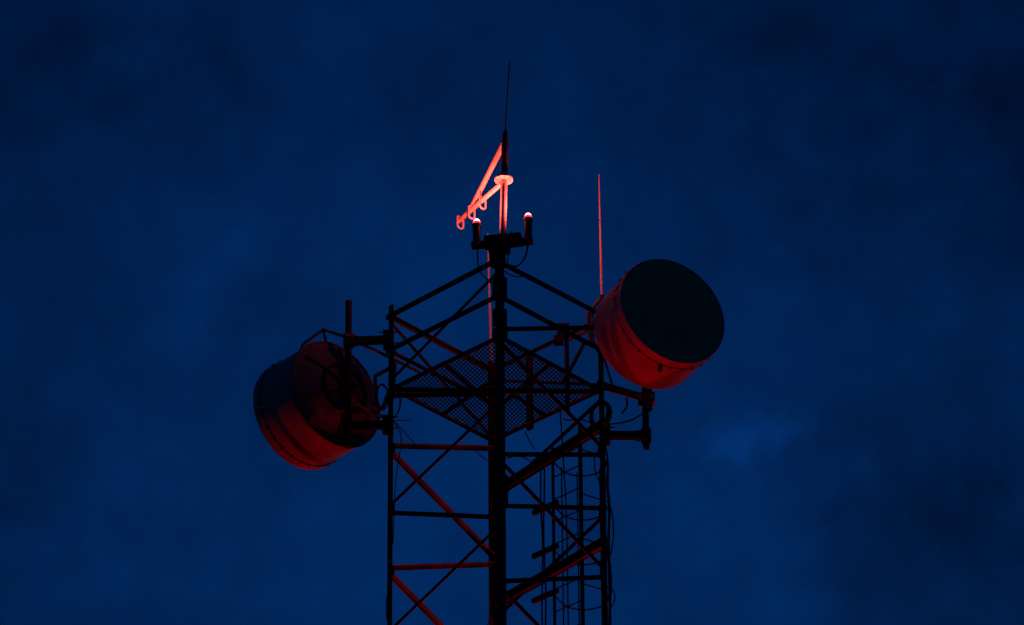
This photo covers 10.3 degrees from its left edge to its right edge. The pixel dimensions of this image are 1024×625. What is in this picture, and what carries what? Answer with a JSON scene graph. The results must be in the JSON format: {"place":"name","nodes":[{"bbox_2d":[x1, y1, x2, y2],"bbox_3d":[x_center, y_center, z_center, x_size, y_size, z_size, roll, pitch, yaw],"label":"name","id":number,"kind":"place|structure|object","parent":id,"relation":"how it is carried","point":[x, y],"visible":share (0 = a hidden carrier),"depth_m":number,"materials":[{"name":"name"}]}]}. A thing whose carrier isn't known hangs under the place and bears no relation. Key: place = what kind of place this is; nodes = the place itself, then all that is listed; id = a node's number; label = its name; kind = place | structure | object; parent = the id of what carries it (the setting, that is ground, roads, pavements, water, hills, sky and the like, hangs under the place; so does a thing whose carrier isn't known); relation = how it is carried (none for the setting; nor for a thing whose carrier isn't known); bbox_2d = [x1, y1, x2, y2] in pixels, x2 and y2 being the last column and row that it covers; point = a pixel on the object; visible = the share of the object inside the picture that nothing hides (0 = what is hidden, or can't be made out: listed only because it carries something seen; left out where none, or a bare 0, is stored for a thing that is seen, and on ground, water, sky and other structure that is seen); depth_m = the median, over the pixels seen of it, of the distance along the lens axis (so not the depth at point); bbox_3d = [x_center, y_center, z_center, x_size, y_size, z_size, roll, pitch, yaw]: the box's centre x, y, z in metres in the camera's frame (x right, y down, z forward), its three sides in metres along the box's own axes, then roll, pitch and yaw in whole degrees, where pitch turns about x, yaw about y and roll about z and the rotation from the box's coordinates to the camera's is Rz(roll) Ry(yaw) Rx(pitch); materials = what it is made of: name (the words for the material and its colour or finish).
{"place":"outdoors","nodes":[
{"label":"outdoors","id":0,"kind":"place"},
{"bbox_2d":[0,0,1023,624],"label":"sky","id":1,"kind":"structure","parent":0,"point":[192,192],"materials":[{"name":"blue"}]},
{"label":"ground","id":2,"kind":"structure","parent":0,"visible":0},
{"bbox_2d":[386,258,607,624],"bbox_3d":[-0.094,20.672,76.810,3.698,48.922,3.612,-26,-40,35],"label":"lattice tower","id":3,"kind":"structure","parent":2,"relation":"on","point":[501,483],"depth_m":88.09,"materials":[{"name":"metal"}]},
{"bbox_2d":[342,300,420,448],"bbox_3d":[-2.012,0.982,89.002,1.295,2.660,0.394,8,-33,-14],"label":"pipe mount","id":4,"kind":"object","parent":3,"relation":"attached to","point":[385,424],"visible":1,"depth_m":89.02,"materials":[{"name":"black paint"}]},
{"bbox_2d":[253,328,396,469],"bbox_3d":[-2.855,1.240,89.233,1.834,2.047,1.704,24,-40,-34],"label":"dish antenna","id":5,"kind":"object","parent":4,"relation":"attached to","point":[298,399],"visible":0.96,"depth_m":88.85,"materials":[{"name":"white paint"}]},
{"bbox_2d":[375,383,387,410],"bbox_3d":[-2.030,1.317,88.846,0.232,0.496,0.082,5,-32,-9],"label":"cable coil","id":6,"kind":"object","parent":5,"relation":"attached to","point":[376,398],"visible":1,"depth_m":88.80,"materials":[{"name":"black rubber"}]},
{"bbox_2d":[395,422,415,444],"bbox_3d":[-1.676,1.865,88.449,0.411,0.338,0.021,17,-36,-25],"label":"cable","id":7,"kind":"object","parent":4,"relation":"attached to","point":[405,433],"visible":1,"depth_m":88.44,"materials":[{"name":"black rubber"}]},
{"bbox_2d":[395,389,400,415],"bbox_3d":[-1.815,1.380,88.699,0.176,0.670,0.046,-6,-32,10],"label":"cable","id":8,"kind":"object","parent":3,"relation":"attached to","point":[399,404],"visible":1,"depth_m":88.64,"materials":[{"name":"black rubber"}]},
{"bbox_2d":[457,142,512,244],"bbox_3d":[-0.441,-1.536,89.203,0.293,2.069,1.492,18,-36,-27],"label":"outrigger arm","id":9,"kind":"object","parent":3,"relation":"attached to","point":[504,179],"visible":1,"depth_m":89.27},
{"bbox_2d":[501,61,509,173],"bbox_3d":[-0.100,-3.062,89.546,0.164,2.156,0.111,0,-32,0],"label":"whip antenna","id":10,"kind":"object","parent":9,"relation":"attached to","point":[504,156],"visible":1,"depth_m":89.21,"materials":[{"name":"black metal"}]},
{"bbox_2d":[487,233,492,371],"bbox_3d":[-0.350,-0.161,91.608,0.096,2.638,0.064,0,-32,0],"label":"whip antenna","id":11,"kind":"object","parent":3,"relation":"attached to","point":[490,328],"visible":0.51,"depth_m":91.49,"materials":[{"name":"metal"}]},
{"bbox_2d":[393,338,598,440],"bbox_3d":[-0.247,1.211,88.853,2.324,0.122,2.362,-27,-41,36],"label":"work platform","id":12,"kind":"structure","parent":3,"relation":"attached to","point":[514,393],"depth_m":88.83,"materials":[{"name":"metal"}]},
{"bbox_2d":[559,411,568,624],"bbox_3d":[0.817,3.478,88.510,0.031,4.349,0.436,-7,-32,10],"label":"cable","id":13,"kind":"object","parent":12,"relation":"hanging from","point":[566,525],"visible":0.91,"depth_m":88.83,"materials":[{"name":"black rubber"}]},
{"bbox_2d":[471,231,532,268],"bbox_3d":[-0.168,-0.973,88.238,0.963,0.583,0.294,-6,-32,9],"label":"lamp bracket","id":14,"kind":"object","parent":3,"relation":"attached to","point":[495,247],"visible":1,"depth_m":88.23,"materials":[{"name":"black metal"}]},
{"bbox_2d":[472,219,480,244],"bbox_3d":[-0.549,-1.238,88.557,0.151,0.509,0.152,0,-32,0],"label":"obstruction light","id":15,"kind":"object","parent":14,"relation":"on","point":[476,225],"visible":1,"depth_m":88.51,"materials":[{"name":"red"}]},
{"bbox_2d":[476,248,493,285],"bbox_3d":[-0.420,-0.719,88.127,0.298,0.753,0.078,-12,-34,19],"label":"cable","id":16,"kind":"object","parent":14,"relation":"hanging from","point":[479,268],"visible":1,"depth_m":88.10,"materials":[{"name":"black rubber"}]},
{"bbox_2d":[510,244,528,266],"bbox_3d":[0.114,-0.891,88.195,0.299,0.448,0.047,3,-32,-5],"label":"cable","id":17,"kind":"object","parent":14,"relation":"hanging from","point":[520,263],"visible":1,"depth_m":88.14,"materials":[{"name":"black rubber"}]},
{"bbox_2d":[523,213,532,240],"bbox_3d":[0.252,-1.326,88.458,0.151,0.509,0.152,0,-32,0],"label":"obstruction light","id":18,"kind":"object","parent":14,"relation":"on","point":[527,219],"visible":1,"depth_m":88.40,"materials":[{"name":"red"}]},
{"bbox_2d":[505,457,536,473],"bbox_3d":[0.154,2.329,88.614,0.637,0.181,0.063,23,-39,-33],"label":"cable","id":19,"kind":"object","parent":3,"relation":"attached to","point":[528,460],"visible":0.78,"depth_m":88.70,"materials":[{"name":"black rubber"}]},
{"bbox_2d":[540,468,543,624],"bbox_3d":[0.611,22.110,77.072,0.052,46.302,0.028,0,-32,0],"label":"feeder cable","id":20,"kind":"object","parent":3,"relation":"attached to","point":[542,568],"visible":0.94,"depth_m":88.53,"materials":[{"name":"black rubber"}]},
{"bbox_2d":[543,468,546,624],"bbox_3d":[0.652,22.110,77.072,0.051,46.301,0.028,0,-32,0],"label":"feeder cable","id":21,"kind":"object","parent":3,"relation":"attached to","point":[544,547],"visible":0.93,"depth_m":88.54,"materials":[{"name":"black rubber"}]},
{"bbox_2d":[554,323,569,345],"bbox_3d":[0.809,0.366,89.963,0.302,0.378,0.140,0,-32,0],"label":"junction box","id":22,"kind":"object","parent":3,"relation":"attached to","point":[559,337],"visible":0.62,"depth_m":89.89,"materials":[{"name":"black paint"}]},
{"bbox_2d":[551,426,606,624],"bbox_3d":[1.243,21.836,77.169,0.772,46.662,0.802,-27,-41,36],"label":"caged ladder","id":23,"kind":"object","parent":3,"relation":"attached to","point":[579,475],"visible":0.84,"depth_m":88.38,"materials":[{"name":"black metal"}]},
{"bbox_2d":[563,418,599,424],"bbox_3d":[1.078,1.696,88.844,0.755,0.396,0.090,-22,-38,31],"label":"cable","id":24,"kind":"object","parent":3,"relation":"attached to","point":[581,420],"visible":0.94,"depth_m":88.81,"materials":[{"name":"black rubber"}]},
{"bbox_2d":[594,451,600,499],"bbox_3d":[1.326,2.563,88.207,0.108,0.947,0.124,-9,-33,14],"label":"cable","id":25,"kind":"object","parent":3,"relation":"attached to","point":[596,474],"visible":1,"depth_m":88.28,"materials":[{"name":"black rubber"}]},
{"bbox_2d":[589,400,612,430],"bbox_3d":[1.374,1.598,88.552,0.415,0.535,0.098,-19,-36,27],"label":"cable coil","id":26,"kind":"object","parent":3,"relation":"attached to","point":[604,424],"visible":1,"depth_m":88.50,"materials":[{"name":"black rubber"}]},
{"bbox_2d":[598,174,603,298],"bbox_3d":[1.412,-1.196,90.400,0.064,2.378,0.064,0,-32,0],"label":"whip antenna","id":27,"kind":"object","parent":3,"relation":"attached to","point":[601,279],"visible":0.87,"depth_m":90.26,"materials":[{"name":"metal"}]},
{"bbox_2d":[601,429,610,624],"bbox_3d":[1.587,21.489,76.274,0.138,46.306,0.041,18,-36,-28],"label":"cable","id":28,"kind":"object","parent":3,"relation":"attached to","point":[609,594],"visible":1,"depth_m":87.42,"materials":[{"name":"black rubber"}]},
{"bbox_2d":[603,430,611,624],"bbox_3d":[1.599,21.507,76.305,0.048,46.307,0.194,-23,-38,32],"label":"cable","id":29,"kind":"object","parent":3,"relation":"attached to","point":[609,530],"visible":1,"depth_m":87.57,"materials":[{"name":"black rubber"}]},
{"bbox_2d":[604,501,613,560],"bbox_3d":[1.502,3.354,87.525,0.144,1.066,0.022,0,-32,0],"label":"cable","id":30,"kind":"object","parent":3,"relation":"attached to","point":[613,530],"visible":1,"depth_m":87.51,"materials":[{"name":"black rubber"}]},
{"bbox_2d":[606,585,615,609],"bbox_3d":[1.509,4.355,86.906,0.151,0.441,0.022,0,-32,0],"label":"cable","id":31,"kind":"object","parent":3,"relation":"attached to","point":[614,598],"visible":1,"depth_m":86.89,"materials":[{"name":"black rubber"}]},
{"bbox_2d":[593,335,654,449],"bbox_3d":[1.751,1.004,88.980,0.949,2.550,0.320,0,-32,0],"label":"pipe mount","id":32,"kind":"object","parent":3,"relation":"attached to","point":[645,397],"visible":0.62,"depth_m":88.59,"materials":[{"name":"black paint"}]},
{"bbox_2d":[621,397,627,413],"bbox_3d":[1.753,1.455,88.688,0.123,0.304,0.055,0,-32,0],"label":"cable","id":33,"kind":"object","parent":32,"relation":"hanging from","point":[623,411],"visible":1,"depth_m":88.65,"materials":[{"name":"black rubber"}]},
{"bbox_2d":[609,413,641,424],"bbox_3d":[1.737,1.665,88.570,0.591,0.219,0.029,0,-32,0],"label":"cable","id":34,"kind":"object","parent":32,"relation":"attached to","point":[639,415],"visible":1,"depth_m":88.54,"materials":[{"name":"black rubber"}]},
{"bbox_2d":[562,259,724,389],"bbox_3d":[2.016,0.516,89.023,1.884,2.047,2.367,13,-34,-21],"label":"dish antenna","id":35,"kind":"object","parent":32,"relation":"attached to","point":[658,324],"visible":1,"depth_m":88.09,"materials":[{"name":"white paint"}]}
]}

